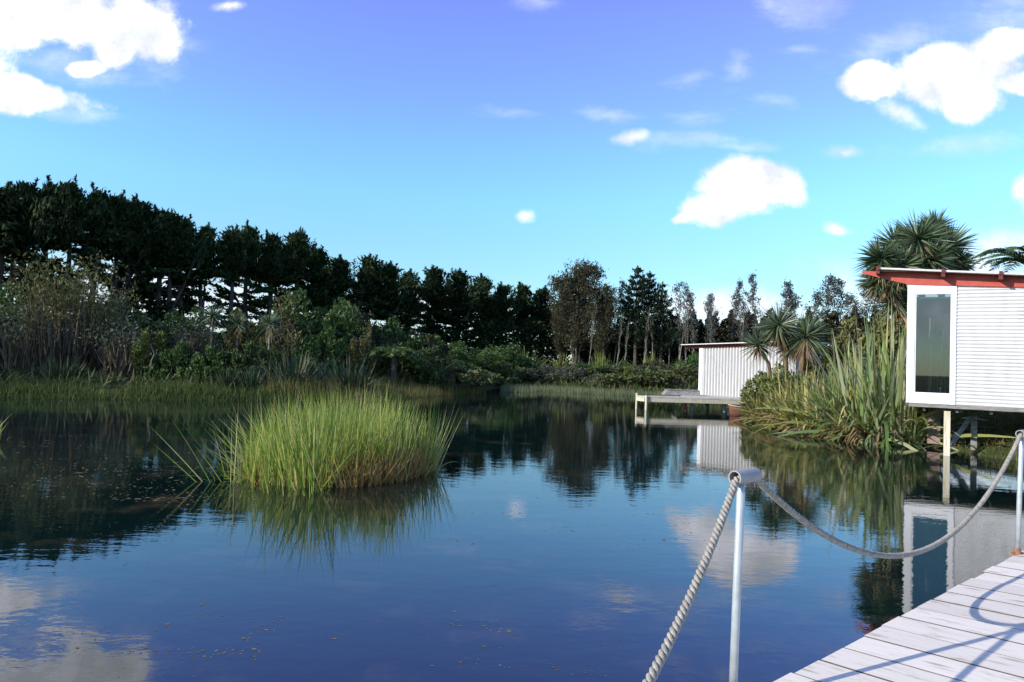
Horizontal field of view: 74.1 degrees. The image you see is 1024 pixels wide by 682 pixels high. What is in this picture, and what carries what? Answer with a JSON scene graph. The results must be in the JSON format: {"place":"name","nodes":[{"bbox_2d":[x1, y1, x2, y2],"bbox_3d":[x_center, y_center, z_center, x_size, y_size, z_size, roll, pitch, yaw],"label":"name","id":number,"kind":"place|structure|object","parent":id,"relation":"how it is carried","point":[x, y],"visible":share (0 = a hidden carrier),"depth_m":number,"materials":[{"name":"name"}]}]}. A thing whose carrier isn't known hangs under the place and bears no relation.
{"place":"outdoors","nodes":[
{"label":"outdoors","id":0,"kind":"place"},
{"bbox_2d":[0,388,1023,681],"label":"water","id":1,"kind":"structure","parent":0,"point":[522,560],"depth_m":6.22,"materials":[{"name":"liquid"}]},
{"bbox_2d":[155,378,460,496],"bbox_3d":[-3.028,1.307,10.172,4.054,1.812,4.205,1,-2,28],"label":"reed clump","id":2,"kind":"object","parent":1,"relation":"in","point":[330,451],"visible":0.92,"depth_m":9.35,"materials":[{"name":"plant"}]},
{"bbox_2d":[2,416,729,681],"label":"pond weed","id":3,"kind":"object","parent":1,"relation":"on","point":[509,631],"visible":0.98,"depth_m":6.29,"materials":[{"name":"green plant"}]},
{"bbox_2d":[635,393,747,411],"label":"jetty","id":4,"kind":"object","parent":1,"relation":"in","point":[722,400],"visible":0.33,"depth_m":26.33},
{"bbox_2d":[681,341,830,396],"bbox_3d":[10.379,1.219,29.026,3.070,2.362,5.380,4,-2,-43],"label":"shed","id":5,"kind":"object","parent":4,"relation":"on","point":[725,369],"visible":0.48,"depth_m":28.58,"materials":[{"name":"white metal"}]},
{"bbox_2d":[0,0,1023,365],"label":"sky","id":6,"kind":"structure","parent":0,"point":[706,145],"materials":[{"name":"blue"}]},
{"bbox_2d":[2,363,1023,459],"bbox_3d":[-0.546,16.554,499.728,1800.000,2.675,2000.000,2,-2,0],"label":"ground","id":7,"kind":"structure","parent":0,"point":[982,451],"depth_m":17.72,"materials":[{"name":"plant"}]},
{"bbox_2d":[0,180,60,303],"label":"cypress tree","id":8,"kind":"object","parent":7,"relation":"on","point":[8,190],"visible":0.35,"depth_m":47.70,"materials":[{"name":"green plant"}]},
{"bbox_2d":[0,177,65,305],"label":"cypress tree","id":9,"kind":"object","parent":7,"relation":"on","point":[41,209],"visible":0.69,"depth_m":47.55,"materials":[{"name":"green plant"}]},
{"bbox_2d":[0,180,65,303],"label":"cypress tree","id":10,"kind":"object","parent":7,"relation":"on","point":[5,243],"visible":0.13,"depth_m":48.38,"materials":[{"name":"green plant"}]},
{"bbox_2d":[0,280,69,352],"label":"green bush","id":11,"kind":"object","parent":7,"relation":"on","point":[3,293],"visible":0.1,"depth_m":31.99,"materials":[{"name":"green plant"}]},
{"bbox_2d":[0,290,80,377],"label":"scrub tree","id":12,"kind":"object","parent":7,"relation":"on","point":[25,354],"visible":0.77,"depth_m":26.10,"materials":[{"name":"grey plant"}]},
{"bbox_2d":[0,175,84,316],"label":"cypress tree","id":13,"kind":"object","parent":7,"relation":"on","point":[45,189],"visible":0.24,"depth_m":49.06,"materials":[{"name":"green plant"}]},
{"bbox_2d":[18,354,97,382],"bbox_3d":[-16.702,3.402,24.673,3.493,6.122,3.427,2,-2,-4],"label":"flax bush","id":14,"kind":"object","parent":7,"relation":"on","point":[51,370],"visible":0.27,"depth_m":24.55,"materials":[{"name":"green plant"}]},
{"bbox_2d":[2,237,138,373],"bbox_3d":[-18.077,-1.181,27.462,4.808,5.592,5.291,2,-2,-14],"label":"scrub tree","id":15,"kind":"object","parent":7,"relation":"on","point":[74,306],"visible":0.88,"depth_m":26.91,"materials":[{"name":"green plant"}]},
{"bbox_2d":[17,174,125,319],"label":"cypress tree","id":16,"kind":"object","parent":7,"relation":"on","point":[64,205],"visible":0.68,"depth_m":49.21,"materials":[{"name":"green plant"}]},
{"bbox_2d":[47,181,135,319],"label":"cypress tree","id":17,"kind":"object","parent":7,"relation":"on","point":[99,197],"visible":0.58,"depth_m":50.51,"materials":[{"name":"green plant"}]},
{"bbox_2d":[62,277,143,372],"bbox_3d":[-17.243,-0.515,28.463,3.220,4.162,3.544,3,-2,-26],"label":"scrub tree","id":18,"kind":"object","parent":7,"relation":"on","point":[112,312],"visible":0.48,"depth_m":28.02,"materials":[{"name":"green plant"}]},
{"bbox_2d":[72,307,173,379],"bbox_3d":[-15.346,0.127,27.086,3.528,3.005,3.925,2,-2,8],"label":"scrub tree","id":19,"kind":"object","parent":7,"relation":"on","point":[122,361],"visible":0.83,"depth_m":26.54,"materials":[{"name":"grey plant"}]},
{"bbox_2d":[74,189,175,326],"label":"cypress tree","id":20,"kind":"object","parent":7,"relation":"on","point":[118,201],"visible":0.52,"depth_m":52.69,"materials":[{"name":"green plant"}]},
{"bbox_2d":[91,195,174,329],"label":"cypress tree","id":21,"kind":"object","parent":7,"relation":"on","point":[146,273],"visible":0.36,"depth_m":52.93,"materials":[{"name":"green plant"}]},
{"bbox_2d":[98,192,177,328],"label":"cypress tree","id":22,"kind":"object","parent":7,"relation":"on","point":[145,224],"visible":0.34,"depth_m":53.38,"materials":[{"name":"green plant"}]},
{"bbox_2d":[130,328,172,377],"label":"bush","id":23,"kind":"object","parent":7,"relation":"on","point":[160,344],"visible":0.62,"depth_m":26.80,"materials":[{"name":"green plant"}]},
{"bbox_2d":[100,310,208,372],"bbox_3d":[-15.603,0.176,29.742,4.109,2.980,3.872,3,-2,-26],"label":"dark bush","id":24,"kind":"object","parent":7,"relation":"on","point":[136,318],"visible":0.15,"depth_m":28.74,"materials":[{"name":"green plant"}]},
{"bbox_2d":[108,204,202,325],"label":"cypress tree","id":25,"kind":"object","parent":7,"relation":"on","point":[159,258],"visible":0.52,"depth_m":54.32,"materials":[{"name":"green plant"}]},
{"bbox_2d":[135,340,206,382],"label":"dark bush","id":26,"kind":"object","parent":7,"relation":"on","point":[176,355],"visible":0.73,"depth_m":26.55,"materials":[{"name":"green plant"}]},
{"bbox_2d":[133,208,216,326],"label":"cypress tree","id":27,"kind":"object","parent":7,"relation":"on","point":[185,253],"visible":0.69,"depth_m":55.02,"materials":[{"name":"green plant"}]},
{"bbox_2d":[150,306,225,353],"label":"green bush","id":28,"kind":"object","parent":7,"relation":"on","point":[181,321],"visible":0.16,"depth_m":30.77,"materials":[{"name":"green plant"}]},
{"bbox_2d":[154,213,229,329],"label":"cypress tree","id":29,"kind":"object","parent":7,"relation":"on","point":[193,280],"visible":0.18,"depth_m":55.92,"materials":[{"name":"green plant"}]},
{"bbox_2d":[155,310,235,367],"bbox_3d":[-13.100,0.186,28.111,3.017,2.998,3.356,0,-2,43],"label":"scrub tree","id":30,"kind":"object","parent":7,"relation":"on","point":[200,347],"visible":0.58,"depth_m":27.87,"materials":[{"name":"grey plant"}]},
{"bbox_2d":[166,221,234,336],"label":"cypress tree","id":31,"kind":"object","parent":7,"relation":"on","point":[212,260],"visible":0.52,"depth_m":56.81,"materials":[{"name":"green plant"}]},
{"bbox_2d":[176,344,243,382],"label":"dark bush","id":32,"kind":"object","parent":7,"relation":"on","point":[213,356],"visible":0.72,"depth_m":26.51,"materials":[{"name":"green plant"}]},
{"bbox_2d":[0,373,425,400],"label":"shore grass","id":33,"kind":"structure","parent":7,"relation":"on","point":[59,387],"depth_m":23.48,"materials":[{"name":"plant"}]},
{"bbox_2d":[197,224,273,332],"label":"cypress tree","id":34,"kind":"object","parent":7,"relation":"on","point":[233,264],"visible":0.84,"depth_m":57.67,"materials":[{"name":"green plant"}]},
{"bbox_2d":[208,220,281,332],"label":"cypress tree","id":35,"kind":"object","parent":7,"relation":"on","point":[254,236],"visible":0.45,"depth_m":59.65,"materials":[{"name":"green plant"}]},
{"bbox_2d":[215,339,281,381],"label":"dark bush","id":36,"kind":"object","parent":7,"relation":"on","point":[250,349],"visible":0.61,"depth_m":27.09,"materials":[{"name":"green plant"}]},
{"bbox_2d":[205,287,320,375],"bbox_3d":[-11.203,-0.369,31.274,4.844,4.594,4.072,3,-2,-35],"label":"olive bush","id":37,"kind":"object","parent":7,"relation":"on","point":[257,340],"visible":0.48,"depth_m":30.63,"materials":[{"name":"green plant"}]},
{"bbox_2d":[228,228,305,320],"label":"cypress tree","id":38,"kind":"object","parent":7,"relation":"on","point":[271,274],"visible":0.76,"depth_m":60.30,"materials":[{"name":"green plant"}]},
{"bbox_2d":[0,356,537,390],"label":"ground cover","id":39,"kind":"object","parent":7,"relation":"on","point":[110,378],"visible":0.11,"depth_m":25.09,"materials":[{"name":"green plant"}]},
{"bbox_2d":[235,318,334,400],"bbox_3d":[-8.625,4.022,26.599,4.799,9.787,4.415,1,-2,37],"label":"flax bush","id":40,"kind":"object","parent":7,"relation":"on","point":[289,373],"visible":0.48,"depth_m":26.24,"materials":[{"name":"green plant"}]},
{"bbox_2d":[259,227,338,322],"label":"cypress tree","id":41,"kind":"object","parent":7,"relation":"on","point":[295,239],"visible":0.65,"depth_m":61.61,"materials":[{"name":"green plant"}]},
{"bbox_2d":[254,287,372,373],"bbox_3d":[-9.865,-0.265,33.998,5.969,4.874,4.982,2,-2,5],"label":"green bush","id":42,"kind":"object","parent":7,"relation":"on","point":[311,317],"visible":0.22,"depth_m":33.61,"materials":[{"name":"green plant"}]},
{"bbox_2d":[273,326,364,380],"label":"dark bush","id":43,"kind":"object","parent":7,"relation":"on","point":[320,345],"visible":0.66,"depth_m":30.37,"materials":[{"name":"green plant"}]},
{"bbox_2d":[298,245,369,320],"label":"cypress tree","id":44,"kind":"object","parent":7,"relation":"on","point":[322,298],"visible":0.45,"depth_m":63.40,"materials":[{"name":"green plant"}]},
{"bbox_2d":[307,254,371,319],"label":"cypress tree","id":45,"kind":"object","parent":7,"relation":"on","point":[343,277],"visible":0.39,"depth_m":65.80,"materials":[{"name":"green plant"}]},
{"bbox_2d":[309,299,376,361],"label":"green bush","id":46,"kind":"object","parent":7,"relation":"on","point":[349,317],"visible":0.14,"depth_m":34.51,"materials":[{"name":"green plant"}]},
{"bbox_2d":[302,353,400,400],"bbox_3d":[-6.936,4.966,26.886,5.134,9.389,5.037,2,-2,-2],"label":"flax bush","id":47,"kind":"object","parent":7,"relation":"on","point":[348,379],"visible":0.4,"depth_m":26.70,"materials":[{"name":"green plant"}]},
{"bbox_2d":[343,320,385,379],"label":"olive bush","id":48,"kind":"object","parent":7,"relation":"on","point":[360,348],"visible":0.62,"depth_m":32.74,"materials":[{"name":"green plant"}]},
{"bbox_2d":[338,300,392,375],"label":"brown bush","id":49,"kind":"object","parent":7,"relation":"on","point":[373,327],"visible":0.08,"depth_m":36.25,"materials":[{"name":"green plant"}]},
{"bbox_2d":[264,372,485,402],"bbox_3d":[-4.003,2.102,32.436,3.759,1.409,17.815,1,-2,23],"label":"rush bed","id":50,"kind":"object","parent":7,"relation":"on","point":[417,389],"visible":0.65,"depth_m":28.01,"materials":[{"name":"green plant"}]},
{"bbox_2d":[349,253,410,324],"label":"cypress tree","id":51,"kind":"object","parent":7,"relation":"on","point":[369,279],"visible":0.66,"depth_m":68.00,"materials":[{"name":"green plant"}]},
{"bbox_2d":[367,315,413,358],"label":"dark bush","id":52,"kind":"object","parent":7,"relation":"on","point":[393,330],"visible":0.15,"depth_m":37.95,"materials":[{"name":"green plant"}]},
{"bbox_2d":[359,260,422,333],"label":"cypress tree","id":53,"kind":"object","parent":7,"relation":"on","point":[399,300],"visible":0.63,"depth_m":68.25,"materials":[{"name":"green plant"}]},
{"bbox_2d":[357,347,430,388],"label":"tree fern","id":54,"kind":"object","parent":7,"relation":"on","point":[395,353],"visible":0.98,"depth_m":30.96,"materials":[{"name":"green plant"}]},
{"bbox_2d":[378,268,437,347],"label":"cypress tree","id":55,"kind":"object","parent":7,"relation":"on","point":[415,309],"visible":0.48,"depth_m":70.84,"materials":[{"name":"green plant"}]},
{"bbox_2d":[377,335,455,388],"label":"dark bush","id":56,"kind":"object","parent":7,"relation":"on","point":[422,375],"visible":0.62,"depth_m":33.15,"materials":[{"name":"green plant"}]},
{"bbox_2d":[398,265,474,347],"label":"cypress tree","id":57,"kind":"object","parent":7,"relation":"on","point":[438,291],"visible":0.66,"depth_m":73.98,"materials":[{"name":"green plant"}]},
{"bbox_2d":[377,353,502,389],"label":"bush","id":58,"kind":"object","parent":7,"relation":"on","point":[468,376],"visible":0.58,"depth_m":33.36,"materials":[{"name":"green plant"}]},
{"bbox_2d":[416,267,491,345],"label":"cypress tree","id":59,"kind":"object","parent":7,"relation":"on","point":[465,304],"visible":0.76,"depth_m":75.16,"materials":[{"name":"green plant"}]},
{"bbox_2d":[442,273,503,347],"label":"cypress tree","id":60,"kind":"object","parent":7,"relation":"on","point":[488,302],"visible":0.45,"depth_m":78.41,"materials":[{"name":"green plant"}]},
{"bbox_2d":[447,340,518,381],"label":"green bush","id":61,"kind":"object","parent":7,"relation":"on","point":[476,354],"visible":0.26,"depth_m":43.70,"materials":[{"name":"green plant"}]},
{"bbox_2d":[419,318,572,366],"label":"hedge","id":62,"kind":"object","parent":7,"relation":"on","point":[531,329],"visible":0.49,"depth_m":78.15,"materials":[{"name":"green plant"}]},
{"bbox_2d":[471,281,521,349],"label":"cypress tree","id":63,"kind":"object","parent":7,"relation":"on","point":[505,303],"visible":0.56,"depth_m":79.80,"materials":[{"name":"green plant"}]},
{"bbox_2d":[468,361,539,384],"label":"bush","id":64,"kind":"object","parent":7,"relation":"on","point":[513,380],"visible":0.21,"depth_m":44.30,"materials":[{"name":"green plant"}]},
{"bbox_2d":[479,342,542,376],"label":"green bush","id":65,"kind":"object","parent":7,"relation":"on","point":[513,357],"visible":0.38,"depth_m":47.47,"materials":[{"name":"green plant"}]},
{"bbox_2d":[509,281,556,349],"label":"cypress tree","id":66,"kind":"object","parent":7,"relation":"on","point":[524,292],"visible":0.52,"depth_m":83.24,"materials":[{"name":"green plant"}]},
{"bbox_2d":[527,285,568,359],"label":"cypress tree","id":67,"kind":"object","parent":7,"relation":"on","point":[538,294],"visible":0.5,"depth_m":84.66,"materials":[{"name":"green plant"}]},
{"bbox_2d":[536,364,588,381],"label":"grey bush","id":68,"kind":"object","parent":7,"relation":"on","point":[559,372],"visible":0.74,"depth_m":44.97,"materials":[{"name":"green plant"}]},
{"bbox_2d":[545,258,607,365],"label":"brown tree","id":69,"kind":"object","parent":7,"relation":"on","point":[578,317],"visible":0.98,"depth_m":74.44,"materials":[{"name":"green plant"}]},
{"bbox_2d":[499,382,676,395],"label":"pale rushes","id":70,"kind":"object","parent":7,"relation":"on","point":[516,388],"visible":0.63,"depth_m":39.04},
{"bbox_2d":[488,375,697,392],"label":"bank grass","id":71,"kind":"structure","parent":7,"relation":"on","point":[684,386],"depth_m":42.46,"materials":[{"name":"green plant"}]},
{"bbox_2d":[584,280,622,363],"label":"brown tree","id":72,"kind":"object","parent":7,"relation":"on","point":[603,326],"visible":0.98,"depth_m":73.49,"materials":[{"name":"green plant"}]},
{"bbox_2d":[584,364,640,383],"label":"bush","id":73,"kind":"object","parent":7,"relation":"on","point":[593,370],"visible":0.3,"depth_m":44.30,"materials":[{"name":"green plant"}]},
{"bbox_2d":[575,324,678,369],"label":"hedge","id":74,"kind":"object","parent":7,"relation":"on","point":[584,356],"visible":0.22,"depth_m":78.67,"materials":[{"name":"green plant"}]},
{"bbox_2d":[604,265,661,364],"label":"pine tree","id":75,"kind":"object","parent":7,"relation":"on","point":[633,317],"visible":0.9,"depth_m":73.78,"materials":[{"name":"green plant"}]},
{"bbox_2d":[622,271,666,362],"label":"pine tree","id":76,"kind":"object","parent":7,"relation":"on","point":[649,275],"visible":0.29,"depth_m":75.41,"materials":[{"name":"green plant"}]},
{"bbox_2d":[605,365,698,386],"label":"bush","id":77,"kind":"object","parent":7,"relation":"on","point":[638,380],"visible":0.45,"depth_m":42.62,"materials":[{"name":"green plant"}]},
{"bbox_2d":[612,363,698,386],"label":"bush","id":78,"kind":"object","parent":7,"relation":"on","point":[682,369],"visible":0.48,"depth_m":40.84,"materials":[{"name":"green plant"}]},
{"bbox_2d":[638,281,683,365],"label":"pine tree","id":79,"kind":"object","parent":7,"relation":"on","point":[664,338],"visible":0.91,"depth_m":73.57,"materials":[{"name":"green plant"}]},
{"bbox_2d":[670,281,695,359],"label":"slender tree","id":80,"kind":"object","parent":7,"relation":"on","point":[681,327],"visible":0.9,"depth_m":72.56,"materials":[{"name":"green plant"}]},
{"bbox_2d":[702,292,721,342],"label":"slender tree","id":81,"kind":"object","parent":7,"relation":"on","point":[709,305],"visible":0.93,"depth_m":71.20,"materials":[{"name":"grey plant"}]},
{"bbox_2d":[668,308,772,365],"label":"hedge","id":82,"kind":"object","parent":7,"relation":"on","point":[722,334],"visible":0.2,"depth_m":76.64,"materials":[{"name":"green plant"}]},
{"bbox_2d":[741,269,765,337],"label":"slender tree","id":83,"kind":"object","parent":7,"relation":"on","point":[752,290],"visible":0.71,"depth_m":71.08,"materials":[{"name":"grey plant"}]},
{"bbox_2d":[739,328,776,375],"bbox_3d":[8.295,1.118,22.875,1.379,3.318,1.509,2,-2,0],"label":"cabbage tree","id":84,"kind":"object","parent":7,"relation":"on","point":[759,350],"visible":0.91,"depth_m":22.84,"materials":[{"name":"green plant"}]},
{"bbox_2d":[740,361,804,409],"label":"leafy bush","id":85,"kind":"object","parent":7,"relation":"on","point":[757,380],"visible":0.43,"depth_m":21.92,"materials":[{"name":"green plant"}]},
{"bbox_2d":[750,303,804,382],"bbox_3d":[8.850,0.549,22.605,1.930,4.006,1.914,2,-2,0],"label":"cabbage tree","id":86,"kind":"object","parent":7,"relation":"on","point":[773,322],"visible":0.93,"depth_m":22.52,"materials":[{"name":"green plant"}]},
{"bbox_2d":[742,361,845,429],"bbox_3d":[8.560,3.315,19.820,4.373,5.834,4.414,1,-2,37],"label":"flax bush","id":87,"kind":"object","parent":7,"relation":"on","point":[770,415],"visible":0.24,"depth_m":19.79,"materials":[{"name":"green plant"}]},
{"bbox_2d":[744,376,857,437],"bbox_3d":[8.672,3.187,18.833,4.916,4.920,4.963,2,-2,8],"label":"flax bush","id":88,"kind":"object","parent":7,"relation":"on","point":[789,415],"visible":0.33,"depth_m":18.66,"materials":[{"name":"green plant"}]},
{"bbox_2d":[772,309,835,387],"bbox_3d":[9.594,0.696,22.285,2.036,3.515,2.196,2,-2,0],"label":"cabbage tree","id":89,"kind":"object","parent":7,"relation":"on","point":[809,335],"visible":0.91,"depth_m":22.10,"materials":[{"name":"green plant"}]},
{"bbox_2d":[766,364,881,442],"bbox_3d":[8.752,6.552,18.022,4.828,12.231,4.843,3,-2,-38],"label":"flax bush","id":90,"kind":"object","parent":7,"relation":"on","point":[822,419],"visible":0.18,"depth_m":17.80,"materials":[{"name":"green plant"}]},
{"bbox_2d":[809,273,844,372],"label":"slender tree","id":91,"kind":"object","parent":7,"relation":"on","point":[829,297],"visible":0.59,"depth_m":74.91,"materials":[{"name":"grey plant"}]},
{"bbox_2d":[802,344,881,389],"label":"olive bush","id":92,"kind":"object","parent":7,"relation":"on","point":[809,367],"visible":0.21,"depth_m":22.04,"materials":[{"name":"green plant"}]},
{"bbox_2d":[781,304,906,373],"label":"hedge","id":93,"kind":"object","parent":7,"relation":"on","point":[832,322],"visible":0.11,"depth_m":72.62,"materials":[{"name":"green plant"}]},
{"bbox_2d":[773,378,916,444],"bbox_3d":[9.063,3.292,17.598,4.510,4.876,4.467,0,-2,41],"label":"flax bush","id":94,"kind":"object","parent":7,"relation":"on","point":[843,423],"visible":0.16,"depth_m":17.10,"materials":[{"name":"green plant"}]},
{"bbox_2d":[817,313,906,373],"bbox_3d":[11.974,0.627,22.546,3.635,3.105,3.577,2,-2,-2],"label":"olive bush","id":95,"kind":"object","parent":7,"relation":"on","point":[841,343],"visible":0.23,"depth_m":22.18,"materials":[{"name":"green plant"}]},
{"bbox_2d":[749,296,1015,450],"bbox_3d":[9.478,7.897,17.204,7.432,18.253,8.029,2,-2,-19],"label":"flax bush","id":96,"kind":"object","parent":7,"relation":"on","point":[869,375],"visible":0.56,"depth_m":16.77,"materials":[{"name":"green plant"}]},
{"bbox_2d":[756,409,1023,460],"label":"bank grass","id":97,"kind":"structure","parent":7,"relation":"on","point":[1000,418],"depth_m":16.00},
{"bbox_2d":[826,367,969,447],"bbox_3d":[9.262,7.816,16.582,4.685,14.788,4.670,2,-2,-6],"label":"flax bush","id":98,"kind":"object","parent":7,"relation":"on","point":[918,436],"visible":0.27,"depth_m":16.12,"materials":[{"name":"green plant"}]},
{"bbox_2d":[774,550,1023,681],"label":"timber deck","id":99,"kind":"structure","parent":7,"relation":"on","point":[971,630],"depth_m":3.57,"materials":[{"name":"wood"}]},
{"bbox_2d":[728,468,761,681],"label":"rail post","id":100,"kind":"object","parent":99,"relation":"on","point":[749,475],"visible":0.95,"depth_m":2.91,"materials":[{"name":"metal"}]},
{"bbox_2d":[643,432,1023,681],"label":"rope","id":101,"kind":"object","parent":100,"relation":"attached to","point":[664,651],"visible":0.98,"depth_m":2.88,"materials":[{"name":"fabric"}]},
{"bbox_2d":[1009,430,1023,555],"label":"rail post","id":102,"kind":"object","parent":99,"relation":"on","point":[1016,550],"visible":0.79,"depth_m":5.50,"materials":[{"name":"metal"}]},
{"bbox_2d":[851,206,981,327],"bbox_3d":[11.777,-1.081,19.926,3.840,6.113,2.694,3,-2,-31],"label":"cabbage tree","id":103,"kind":"object","parent":7,"relation":"on","point":[933,241],"visible":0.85,"depth_m":19.60,"materials":[{"name":"green plant"}]},
{"bbox_2d":[862,266,1023,455],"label":"stilt hut","id":104,"kind":"object","parent":7,"relation":"on","point":[969,332],"visible":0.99,"depth_m":14.34,"materials":[{"name":"white paint"}]},
{"bbox_2d":[906,285,956,404],"bbox_3d":[9.052,0.055,14.651,0.904,2.588,0.090,1,-2,31],"label":"window frame","id":105,"kind":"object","parent":104,"relation":"in","point":[912,396],"depth_m":14.68,"materials":[{"name":"white paint"}]},
{"bbox_2d":[973,245,1023,271],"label":"palm tree","id":106,"kind":"object","parent":7,"relation":"on","point":[1017,258],"visible":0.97,"depth_m":24.33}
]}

